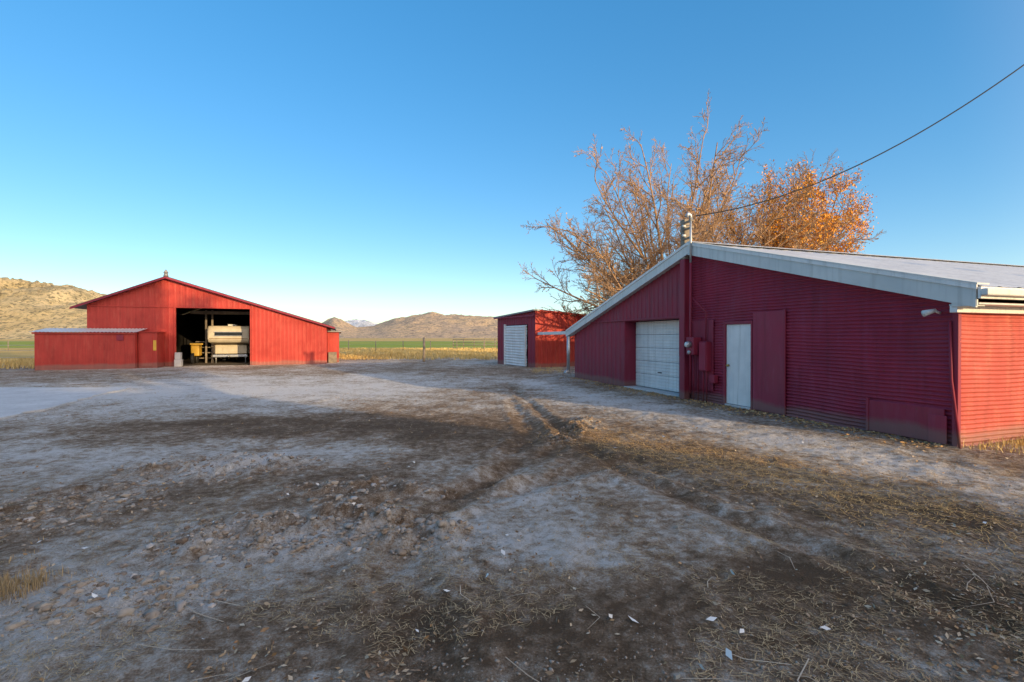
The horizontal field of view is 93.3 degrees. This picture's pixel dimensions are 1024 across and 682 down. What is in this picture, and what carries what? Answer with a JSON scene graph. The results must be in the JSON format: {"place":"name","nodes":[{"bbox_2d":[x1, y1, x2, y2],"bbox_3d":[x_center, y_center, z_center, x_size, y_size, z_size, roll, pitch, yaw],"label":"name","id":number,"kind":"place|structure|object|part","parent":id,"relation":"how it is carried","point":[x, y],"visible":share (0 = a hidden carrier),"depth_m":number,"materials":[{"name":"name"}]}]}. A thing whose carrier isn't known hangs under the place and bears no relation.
{"place":"outdoors","nodes":[
{"label":"outdoors","id":0,"kind":"place"},
{"bbox_2d":[0,277,106,338],"bbox_3d":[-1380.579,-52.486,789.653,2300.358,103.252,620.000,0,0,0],"label":"hill","id":1,"kind":"structure","parent":0,"point":[26,307],"depth_m":593.36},
{"bbox_2d":[188,347,497,359],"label":"dry grass","id":2,"kind":"structure","parent":0,"point":[472,352],"depth_m":46.14,"materials":[{"name":"plant"}]},
{"bbox_2d":[345,319,376,326],"bbox_3d":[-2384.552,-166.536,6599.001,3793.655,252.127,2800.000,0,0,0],"label":"snowy mountain","id":3,"kind":"structure","parent":0,"point":[358,323],"depth_m":6187.60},
{"bbox_2d":[322,312,497,337],"bbox_3d":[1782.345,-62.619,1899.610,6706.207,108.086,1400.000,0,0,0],"label":"distant hills","id":4,"kind":"structure","parent":0,"point":[432,325],"depth_m":1473.97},
{"bbox_2d":[0,338,1023,681],"bbox_3d":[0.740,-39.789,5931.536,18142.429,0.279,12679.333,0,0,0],"label":"ground","id":5,"kind":"structure","parent":0,"point":[262,402],"depth_m":4.13,"materials":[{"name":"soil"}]},
{"bbox_2d":[0,345,33,357],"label":"wire fence","id":6,"kind":"object","parent":5,"relation":"on","point":[16,350],"depth_m":27.98,"materials":[{"name":"grey metal"}]},
{"bbox_2d":[0,356,34,368],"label":"fence line grass","id":7,"kind":"structure","parent":5,"relation":"on","point":[16,363],"depth_m":28.11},
{"bbox_2d":[0,560,68,603],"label":"dry grass tuft","id":8,"kind":"object","parent":5,"relation":"on","point":[7,582],"visible":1,"depth_m":3.18,"materials":[{"name":"plant"}]},
{"bbox_2d":[0,387,127,419],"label":"concrete slab","id":9,"kind":"structure","parent":5,"relation":"on","point":[15,401],"depth_m":13.13,"materials":[{"name":"concrete"}]},
{"bbox_2d":[30,328,165,369],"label":"red shed","id":10,"kind":"structure","parent":5,"relation":"on","point":[83,348],"depth_m":25.32,"materials":[{"name":"paint"}]},
{"bbox_2d":[140,335,152,366],"bbox_3d":[-19.819,0.527,26.213,0.560,1.720,0.028,0,0,-20],"label":"annex door","id":11,"kind":"structure","parent":10,"relation":"in","point":[146,341],"depth_m":26.20,"materials":[{"name":"red paint"}]},
{"bbox_2d":[69,269,340,366],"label":"red barn","id":12,"kind":"structure","parent":5,"relation":"on","point":[183,315],"depth_m":29.19,"materials":[{"name":"paint"}]},
{"bbox_2d":[207,324,249,362],"bbox_3d":[-18.497,0.153,32.566,2.300,2.500,5.651,0,0,-20],"label":"machine","id":13,"kind":"object","parent":12,"relation":"in","point":[233,339],"visible":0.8,"depth_m":30.28,"materials":[{"name":"beige metal"}]},
{"bbox_3d":[-17.561,-0.439,29.938,1.500,0.200,0.040,0,0,-20],"label":"front window","id":14,"kind":"part","parent":13,"relation":"part of","materials":[{"name":"black glass"}]},
{"bbox_2d":[0,450,477,638],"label":"dirt clods","id":15,"kind":"object","parent":5,"relation":"on","point":[43,606],"visible":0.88,"depth_m":3.91,"materials":[{"name":"soil"}]},
{"bbox_2d":[8,340,497,349],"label":"field fence","id":16,"kind":"object","parent":5,"relation":"on","point":[375,347],"visible":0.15,"depth_m":61.30,"materials":[{"name":"brown wood"}]},
{"bbox_2d":[423,337,424,361],"bbox_3d":[-6.012,0.690,33.006,0.186,1.861,0.180,0,0,0],"label":"fence post","id":17,"kind":"object","parent":5,"relation":"on","point":[423,349],"visible":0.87,"depth_m":32.93,"materials":[{"name":"brown wood"}]},
{"bbox_2d":[453,339,497,347],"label":"corral fence","id":18,"kind":"object","parent":5,"relation":"on","point":[474,342],"visible":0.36,"depth_m":73.86,"materials":[{"name":"brown wood"}]},
{"bbox_2d":[6,451,1014,681],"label":"dry twigs","id":19,"kind":"object","parent":5,"relation":"on","point":[472,602],"visible":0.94,"depth_m":2.81,"materials":[{"name":"wood"}]},
{"bbox_2d":[8,406,1013,681],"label":"sparse weeds","id":20,"kind":"object","parent":5,"relation":"on","point":[390,432],"visible":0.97,"depth_m":4.15,"materials":[{"name":"plant"}]},
{"bbox_2d":[37,436,986,681],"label":"paper scraps","id":21,"kind":"object","parent":5,"relation":"on","point":[710,618],"visible":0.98,"depth_m":2.81,"materials":[{"name":"paper"}]},
{"bbox_2d":[0,404,1023,681],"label":"straw litter","id":22,"kind":"object","parent":5,"relation":"on","point":[848,666],"visible":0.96,"depth_m":2.95,"materials":[{"name":"plant"}]},
{"bbox_2d":[0,387,1023,681],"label":"fallen leaves","id":23,"kind":"object","parent":5,"relation":"on","point":[996,667],"visible":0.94,"depth_m":3.04,"materials":[{"name":"plant"}]},
{"bbox_2d":[493,309,586,367],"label":"red equipment shed","id":24,"kind":"structure","parent":5,"relation":"on","point":[521,342],"depth_m":27.43,"materials":[{"name":"paint"}]},
{"bbox_2d":[505,325,526,365],"bbox_3d":[0.204,0.257,28.419,0.078,2.330,2.580,0,0,-29],"label":"white metal door","id":25,"kind":"structure","parent":24,"relation":"in","point":[514,335],"depth_m":28.46,"materials":[{"name":"paint"}]},
{"bbox_2d":[538,331,569,372],"bbox_3d":[2.020,0.564,24.566,0.348,2.072,4.697,0,0,-14],"label":"pipe gate frame","id":26,"kind":"object","parent":5,"relation":"on","point":[567,370],"visible":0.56,"depth_m":22.45,"materials":[{"name":"metal"}]},
{"bbox_2d":[537,416,600,444],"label":"dirt mound clods","id":27,"kind":"object","parent":5,"relation":"on","point":[567,438],"visible":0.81,"depth_m":8.32,"materials":[{"name":"soil"}]},
{"bbox_2d":[575,321,623,385],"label":"board front wall","id":28,"kind":"structure","parent":5,"relation":"on","point":[599,352],"depth_m":17.74,"materials":[{"name":"red paint"}]},
{"bbox_2d":[591,316,679,322],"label":"lap trim","id":29,"kind":"structure","parent":28,"relation":"attached to","point":[637,319],"depth_m":15.26,"materials":[{"name":"red paint"}]},
{"bbox_2d":[593,263,679,321],"bbox_3d":[3.671,-1.475,16.405,0.026,1.911,6.698,0,0,-18],"label":"board lap","id":30,"kind":"object","parent":28,"relation":"attached to","point":[659,296],"visible":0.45,"depth_m":14.54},
{"bbox_2d":[628,316,678,321],"bbox_3d":[4.455,-0.679,14.878,0.530,0.070,2.979,0,0,-18],"label":"recess head","id":31,"kind":"object","parent":28,"relation":"attached to","point":[654,319],"visible":0.41,"depth_m":14.62},
{"bbox_2d":[636,373,678,391],"bbox_3d":[4.626,1.287,14.963,0.040,0.417,2.829,0,0,-18],"label":"roller door panel","id":32,"kind":"structure","parent":31,"relation":"attached to","point":[666,383],"depth_m":15.08,"materials":[{"name":"white paint"}]},
{"bbox_2d":[636,377,678,383],"bbox_3d":[4.602,1.241,14.955,0.020,0.030,2.789,0,0,-18],"label":"roller door rib","id":33,"kind":"object","parent":32,"relation":"attached to","point":[657,380],"visible":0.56,"depth_m":15.10,"materials":[{"name":"white paint"}]},
{"bbox_2d":[636,374,678,380],"bbox_3d":[4.602,1.146,14.955,0.020,0.030,2.789,0,0,-18],"label":"roller door rib","id":34,"kind":"object","parent":32,"relation":"attached to","point":[658,377],"visible":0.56,"depth_m":15.05,"materials":[{"name":"white paint"}]},
{"bbox_2d":[636,360,678,377],"bbox_3d":[4.626,0.862,14.960,0.040,0.417,2.829,0,0,-18],"label":"roller door panel","id":35,"kind":"structure","parent":31,"relation":"attached to","point":[666,369],"depth_m":15.13,"materials":[{"name":"white paint"}]},
{"bbox_2d":[636,370,678,375],"bbox_3d":[4.602,1.006,14.954,0.020,0.030,2.789,0,0,-18],"label":"roller door rib","id":36,"kind":"object","parent":35,"relation":"attached to","point":[658,373],"visible":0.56,"depth_m":15.03,"materials":[{"name":"white paint"}]},
{"bbox_2d":[636,367,678,372],"bbox_3d":[4.602,0.911,14.953,0.020,0.030,2.789,0,0,-18],"label":"roller door rib","id":37,"kind":"object","parent":35,"relation":"attached to","point":[657,370],"visible":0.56,"depth_m":15.08,"materials":[{"name":"white paint"}]},
{"bbox_2d":[636,362,678,365],"bbox_3d":[4.602,0.721,14.952,0.020,0.030,2.789,0,0,-18],"label":"roller door rib","id":38,"kind":"object","parent":35,"relation":"attached to","point":[656,363],"visible":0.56,"depth_m":15.11,"materials":[{"name":"white paint"}]},
{"bbox_2d":[637,365,678,369],"bbox_3d":[4.602,0.816,14.952,0.020,0.030,2.789,0,0,-18],"label":"roller door rib","id":39,"kind":"object","parent":35,"relation":"attached to","point":[658,367],"visible":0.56,"depth_m":15.03,"materials":[{"name":"white paint"}]},
{"bbox_2d":[636,320,678,334],"bbox_3d":[4.626,-0.413,14.952,0.040,0.417,2.829,0,0,-18],"label":"roller door panel","id":40,"kind":"structure","parent":31,"relation":"attached to","point":[664,327],"depth_m":15.12,"materials":[{"name":"white paint"}]},
{"bbox_2d":[636,331,678,332],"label":"roller door rib","id":41,"kind":"object","parent":40,"relation":"attached to","point":[657,332],"visible":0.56,"depth_m":15.07,"materials":[{"name":"white paint"}]},
{"bbox_2d":[636,328,678,329],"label":"roller door rib","id":42,"kind":"object","parent":40,"relation":"attached to","point":[657,329],"visible":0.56,"depth_m":15.10,"materials":[{"name":"white paint"}]},
{"bbox_2d":[636,322,678,324],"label":"roller door rib","id":43,"kind":"object","parent":40,"relation":"attached to","point":[658,323],"visible":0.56,"depth_m":15.05,"materials":[{"name":"white paint"}]},
{"bbox_2d":[636,325,678,327],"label":"roller door rib","id":44,"kind":"object","parent":40,"relation":"attached to","point":[658,326],"visible":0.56,"depth_m":15.07,"materials":[{"name":"white paint"}]},
{"bbox_2d":[636,348,678,362],"bbox_3d":[4.626,0.437,14.957,0.040,0.417,2.829,0,0,-18],"label":"roller door panel","id":45,"kind":"structure","parent":31,"relation":"attached to","point":[667,355],"depth_m":15.07,"materials":[{"name":"white paint"}]},
{"bbox_2d":[636,352,678,354],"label":"roller door rib","id":46,"kind":"object","parent":45,"relation":"attached to","point":[657,353],"visible":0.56,"depth_m":15.07,"materials":[{"name":"white paint"}]},
{"bbox_2d":[636,349,678,351],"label":"roller door rib","id":47,"kind":"object","parent":45,"relation":"attached to","point":[657,350],"visible":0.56,"depth_m":15.07,"materials":[{"name":"white paint"}]},
{"bbox_2d":[636,355,678,357],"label":"roller door rib","id":48,"kind":"object","parent":45,"relation":"attached to","point":[657,356],"visible":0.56,"depth_m":15.10,"materials":[{"name":"white paint"}]},
{"bbox_2d":[637,358,678,361],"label":"roller door rib","id":49,"kind":"object","parent":45,"relation":"attached to","point":[658,359],"visible":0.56,"depth_m":15.05,"materials":[{"name":"white paint"}]},
{"bbox_2d":[636,334,678,348],"bbox_3d":[4.626,0.012,14.954,0.040,0.417,2.829,0,0,-18],"label":"roller door panel","id":50,"kind":"structure","parent":31,"relation":"attached to","point":[666,341],"depth_m":15.07,"materials":[{"name":"white paint"}]},
{"bbox_2d":[636,339,678,340],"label":"roller door rib","id":51,"kind":"object","parent":50,"relation":"attached to","point":[658,339],"visible":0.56,"depth_m":15.05,"materials":[{"name":"white paint"}]},
{"bbox_2d":[636,336,678,336],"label":"roller door rib","id":52,"kind":"object","parent":50,"relation":"attached to","point":[657,336],"visible":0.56,"depth_m":15.10,"materials":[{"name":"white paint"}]},
{"bbox_2d":[636,345,678,346],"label":"roller door rib","id":53,"kind":"object","parent":50,"relation":"attached to","point":[657,345],"visible":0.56,"depth_m":15.13,"materials":[{"name":"white paint"}]},
{"bbox_2d":[636,342,678,343],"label":"roller door rib","id":54,"kind":"object","parent":50,"relation":"attached to","point":[657,342],"visible":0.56,"depth_m":15.15,"materials":[{"name":"white paint"}]},
{"bbox_2d":[636,383,678,390],"bbox_3d":[4.602,1.431,14.957,0.020,0.030,2.789,0,0,-18],"label":"roller door rib","id":55,"kind":"object","parent":31,"relation":"attached to","point":[657,386],"visible":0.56,"depth_m":15.08,"materials":[{"name":"white paint"}]},
{"bbox_2d":[636,380,678,386],"bbox_3d":[4.602,1.336,14.956,0.020,0.030,2.789,0,0,-18],"label":"roller door rib","id":56,"kind":"object","parent":31,"relation":"attached to","point":[657,383],"visible":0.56,"depth_m":15.08,"materials":[{"name":"white paint"}]},
{"bbox_2d":[624,321,637,385],"bbox_3d":[4.005,0.436,16.275,0.530,2.200,0.060,0,0,-18],"label":"recess far jamb","id":57,"kind":"object","parent":5,"relation":"on","point":[630,347],"visible":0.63,"depth_m":16.23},
{"bbox_2d":[624,386,678,396],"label":"recess floor","id":58,"kind":"structure","parent":5,"relation":"on","point":[659,391],"depth_m":14.82,"materials":[{"name":"concrete"}]},
{"bbox_2d":[638,334,676,374],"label":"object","id":59,"kind":"structure","parent":5,"relation":"on","point":[665,348],"depth_m":21.21,"materials":[{"name":"grey metal"}]},
{"bbox_2d":[680,259,689,398],"bbox_3d":[4.657,-0.291,13.024,0.190,3.800,0.200,0,0,-18],"label":"corner post","id":60,"kind":"object","parent":5,"relation":"on","point":[684,321],"visible":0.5,"depth_m":12.94,"materials":[{"name":"metal"}]},
{"bbox_2d":[680,219,689,259],"bbox_3d":[4.657,-2.726,13.007,0.180,1.070,0.180,0,0,-18],"label":"service pole","id":61,"kind":"object","parent":60,"relation":"on","point":[687,234],"visible":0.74,"depth_m":12.93,"materials":[{"name":"wood"}]},
{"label":"mast bracket","id":62,"kind":"object","parent":61,"relation":"attached to","visible":0},
{"bbox_2d":[685,212,692,219],"bbox_3d":[4.584,-3.246,12.545,0.249,0.194,0.104,0,0,-29],"label":"weatherhead","id":63,"kind":"object","parent":62,"relation":"on","point":[688,214],"visible":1,"depth_m":12.51,"materials":[{"name":"metal"}]},
{"bbox_2d":[693,355,693,399],"bbox_3d":[4.779,0.936,12.736,0.042,1.250,0.044,0,0,0],"label":"conduit","id":64,"kind":"object","parent":5,"relation":"on","point":[693,377],"visible":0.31,"depth_m":12.72,"materials":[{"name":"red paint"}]},
{"bbox_2d":[697,355,698,400],"bbox_3d":[4.835,0.937,12.565,0.042,1.250,0.044,0,0,0],"label":"conduit","id":65,"kind":"object","parent":5,"relation":"on","point":[698,377],"visible":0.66,"depth_m":12.55,"materials":[{"name":"metal"}]},
{"bbox_2d":[518,91,886,318],"bbox_3d":[8.958,-5.184,26.285,17.638,13.728,16.376,0,0,28],"label":"bare cottonwood tree","id":66,"kind":"object","parent":5,"relation":"on","point":[705,228],"visible":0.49,"depth_m":23.80,"materials":[{"name":"brown plant"}]},
{"bbox_2d":[702,371,703,401],"bbox_3d":[4.896,0.939,12.374,0.042,1.250,0.044,0,0,0],"label":"conduit","id":67,"kind":"object","parent":5,"relation":"on","point":[702,386],"visible":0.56,"depth_m":12.38,"materials":[{"name":"metal"}]},
{"bbox_2d":[706,371,707,402],"bbox_3d":[4.934,0.939,12.260,0.042,1.250,0.044,0,0,0],"label":"conduit","id":68,"kind":"object","parent":5,"relation":"on","point":[706,384],"visible":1,"depth_m":12.24,"materials":[{"name":"metal"}]},
{"bbox_2d":[725,403,749,409],"bbox_3d":[5.337,1.546,11.392,0.110,0.050,0.790,0,0,-18],"label":"walk door sill","id":69,"kind":"structure","parent":5,"relation":"on","point":[736,406],"depth_m":11.40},
{"bbox_2d":[473,419,1023,581],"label":"straw drift","id":70,"kind":"object","parent":5,"relation":"on","point":[795,480],"visible":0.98,"depth_m":5.34,"materials":[{"name":"plant"}]},
{"bbox_2d":[558,377,949,448],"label":"wall base leaves","id":71,"kind":"object","parent":5,"relation":"on","point":[794,419],"visible":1,"depth_m":9.98,"materials":[{"name":"plant"}]},
{"bbox_2d":[532,366,1023,456],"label":"wall base grass","id":72,"kind":"structure","parent":5,"relation":"on","point":[980,447],"depth_m":7.27,"materials":[{"name":"plant"}]},
{"bbox_2d":[712,149,876,253],"bbox_3d":[17.225,-4.882,30.033,9.352,13.068,9.755,0,0,-23],"label":"orange leaf tree","id":73,"kind":"object","parent":5,"relation":"on","point":[826,216],"visible":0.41,"depth_m":27.77,"materials":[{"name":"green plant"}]},
{"bbox_2d":[690,256,955,445],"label":"corrugated front wall","id":74,"kind":"structure","parent":5,"relation":"on","point":[850,348],"depth_m":9.05,"materials":[{"name":"metal"}]},
{"bbox_2d":[566,246,686,336],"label":"rake fascia","id":75,"kind":"structure","parent":74,"relation":"on","point":[665,265],"depth_m":15.25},
{"bbox_2d":[569,260,679,335],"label":"rake soffit","id":76,"kind":"structure","parent":75,"relation":"attached to","point":[623,299],"depth_m":15.94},
{"bbox_2d":[565,243,686,331],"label":"rake trim","id":77,"kind":"structure","parent":75,"relation":"attached to","point":[654,267],"depth_m":15.13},
{"bbox_2d":[689,219,691,392],"bbox_3d":[4.652,-0.908,12.598,0.053,4.540,0.056,0,0,0],"label":"service conduit","id":78,"kind":"object","parent":75,"relation":"attached to","point":[690,328],"depth_m":12.58,"materials":[{"name":"metal"}]},
{"bbox_2d":[692,320,713,390],"bbox_3d":[4.934,0.363,12.519,0.022,1.800,0.800,0,0,-18],"label":"backboard","id":79,"kind":"object","parent":74,"relation":"attached to","point":[698,328],"visible":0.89,"depth_m":12.44,"materials":[{"name":"red paint"}]},
{"bbox_2d":[686,337,701,354],"bbox_3d":[4.744,0.132,12.613,0.260,0.460,0.300,0,0,-18],"label":"meter box","id":80,"kind":"object","parent":79,"relation":"attached to","point":[694,348],"visible":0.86,"depth_m":12.47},
{"bbox_2d":[699,342,710,370],"bbox_3d":[4.920,0.389,12.315,0.170,0.750,0.280,0,0,-18],"label":"breaker box","id":81,"kind":"object","parent":79,"relation":"attached to","point":[708,356],"visible":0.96,"depth_m":12.18,"materials":[{"name":"red paint"}]},
{"bbox_2d":[692,297,706,341],"bbox_3d":[4.812,-0.543,12.450,0.036,1.212,0.402,0,1,-42],"label":"conduit pipe","id":82,"kind":"object","parent":81,"relation":"attached to","point":[705,316],"visible":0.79,"depth_m":12.31,"materials":[{"name":"metal"}]},
{"bbox_2d":[699,343,705,369],"bbox_3d":[4.832,0.389,12.286,0.015,0.690,0.240,0,0,-18],"label":"breaker box lid","id":83,"kind":"object","parent":81,"relation":"attached to","point":[702,356],"visible":1,"depth_m":12.26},
{"bbox_2d":[709,375,717,382],"bbox_3d":[5.028,0.946,12.049,0.130,0.200,0.180,0,0,-18],"label":"junction box","id":84,"kind":"object","parent":79,"relation":"attached to","point":[713,378],"visible":1,"depth_m":11.97,"materials":[{"name":"red paint"}]},
{"bbox_2d":[723,322,726,404],"bbox_3d":[5.210,0.548,11.801,0.095,2.040,0.080,0,0,-18],"label":"walk door jamb","id":85,"kind":"object","parent":74,"relation":"attached to","point":[724,361],"visible":0.59,"depth_m":11.77,"materials":[{"name":"red paint"}]},
{"bbox_2d":[725,320,750,324],"bbox_3d":[5.344,-0.432,11.380,0.095,0.075,0.790,0,0,-18],"label":"walk door head","id":86,"kind":"object","parent":74,"relation":"attached to","point":[736,322],"visible":0.8,"depth_m":11.36},
{"bbox_2d":[726,324,750,406],"bbox_3d":[5.354,0.558,11.390,0.035,1.905,0.790,0,0,-18],"label":"walk door","id":87,"kind":"structure","parent":74,"relation":"attached to","point":[738,359],"depth_m":11.39,"materials":[{"name":"white paint"}]},
{"bbox_2d":[750,320,752,409],"bbox_3d":[5.473,0.553,10.988,0.095,2.040,0.050,0,0,-18],"label":"walk door jamb","id":88,"kind":"object","parent":74,"relation":"attached to","point":[751,390],"visible":0.51,"depth_m":10.96,"materials":[{"name":"red paint"}]},
{"bbox_2d":[753,311,782,413],"bbox_3d":[5.576,0.446,10.532,0.020,2.180,0.840,0,0,-18],"label":"siding panel","id":89,"kind":"object","parent":74,"relation":"attached to","point":[768,361],"visible":1,"depth_m":10.51,"materials":[{"name":"red paint"}]},
{"bbox_2d":[783,309,785,414],"bbox_3d":[5.703,0.439,10.120,0.049,2.220,0.064,0,0,0],"label":"siding panel stile","id":90,"kind":"object","parent":89,"relation":"attached to","point":[784,361],"visible":1,"depth_m":10.10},
{"bbox_2d":[687,245,977,306],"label":"rake fascia","id":91,"kind":"structure","parent":74,"relation":"on","point":[966,296],"depth_m":8.48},
{"bbox_2d":[687,242,977,288],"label":"rake trim","id":92,"kind":"structure","parent":91,"relation":"attached to","point":[934,280],"depth_m":8.47,"materials":[{"name":"metal"}]},
{"bbox_2d":[688,242,989,284],"bbox_3d":[5.702,-1.714,9.821,0.270,1.780,6.278,0,0,-18],"label":"rake cap","id":93,"kind":"object","parent":92,"relation":"on","point":[932,276],"visible":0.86,"depth_m":8.40,"materials":[{"name":"metal"}]},
{"bbox_2d":[866,397,869,430],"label":"wall patch edge","id":94,"kind":"structure","parent":74,"relation":"attached to","point":[867,413],"depth_m":8.47,"materials":[{"name":"red paint"}]},
{"bbox_2d":[869,400,944,440],"bbox_3d":[6.430,1.300,7.925,0.025,0.530,1.140,0,0,-18],"label":"wall patch","id":95,"kind":"object","parent":74,"relation":"attached to","point":[907,420],"visible":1,"depth_m":7.96,"materials":[{"name":"red paint"}]},
{"bbox_2d":[928,414,946,444],"bbox_3d":[6.561,1.358,7.458,0.016,0.440,0.250,0,0,-18],"label":"wall patch","id":96,"kind":"object","parent":95,"relation":"attached to","point":[937,428],"visible":1,"depth_m":7.45,"materials":[{"name":"red paint"}]},
{"bbox_2d":[921,309,936,316],"bbox_3d":[6.415,-0.436,7.447,0.185,0.124,0.109,0,0,0],"label":"flood light head","id":97,"kind":"object","parent":74,"relation":"attached to","point":[924,313],"visible":1,"depth_m":7.41},
{"bbox_2d":[952,313,961,446],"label":"corner trim","id":98,"kind":"structure","parent":74,"relation":"attached to","point":[956,332],"depth_m":7.23,"materials":[{"name":"red paint"}]},
{"bbox_2d":[948,321,961,448],"bbox_3d":[6.612,0.661,7.217,0.042,1.924,0.216,0,0,-3],"label":"leaning pipe","id":99,"kind":"object","parent":5,"relation":"on","point":[952,384],"visible":0.86,"depth_m":7.25,"materials":[{"name":"metal"}]},
{"bbox_2d":[960,302,1023,445],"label":"corrugated side wall","id":100,"kind":"structure","parent":5,"relation":"on","point":[992,377],"depth_m":7.50,"materials":[{"name":"metal"}]},
{"bbox_2d":[950,306,1023,313],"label":"eave frieze","id":101,"kind":"object","parent":100,"relation":"on","point":[994,310],"visible":1,"depth_m":7.28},
{"bbox_2d":[978,286,1023,299],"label":"eave fascia","id":102,"kind":"structure","parent":100,"relation":"on","point":[980,296],"depth_m":6.90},
{"bbox_2d":[981,288,1023,296],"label":"eave gutter","id":103,"kind":"object","parent":102,"relation":"attached to","point":[1001,292],"visible":1,"depth_m":6.79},
{"bbox_2d":[0,0,1023,323],"label":"sky","id":104,"kind":"structure","parent":0,"point":[375,161],"materials":[{"name":"blue"}]},
{"bbox_2d":[679,318,679,396],"bbox_3d":[4.660,0.457,13.393,0.055,2.200,0.074,0,0,0],"label":"door side board","id":105,"kind":"object","parent":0,"point":[679,357],"depth_m":13.39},
{"bbox_2d":[640,299,1023,321],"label":"trim","id":106,"kind":"structure","parent":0,"point":[1000,300],"depth_m":21.23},
{"bbox_2d":[688,241,1023,266],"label":"ridge cap","id":107,"kind":"object","parent":106,"relation":"on","point":[776,248],"visible":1,"depth_m":14.48,"materials":[{"name":"metal"}]},
{"bbox_2d":[719,245,1023,287],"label":"roof","id":108,"kind":"structure","parent":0,"point":[1002,276],"depth_m":11.12,"materials":[{"name":"metal"}]},
{"bbox_2d":[951,299,977,306],"bbox_3d":[6.536,-0.549,6.984,0.035,0.100,0.310,0,0,-18],"label":"eave return","id":109,"kind":"object","parent":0,"point":[955,305],"visible":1,"depth_m":7.03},
{"bbox_2d":[949,302,1023,307],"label":"eave soffit","id":110,"kind":"structure","parent":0,"point":[1001,304],"depth_m":7.08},
{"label":"utility pole","id":111,"kind":"object","parent":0,"visible":0},
{"bbox_2d":[696,64,1023,215],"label":"power line","id":112,"kind":"object","parent":111,"relation":"attached to","point":[874,156],"visible":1,"depth_m":10.79,"materials":[{"name":"black rubber"}]}
]}

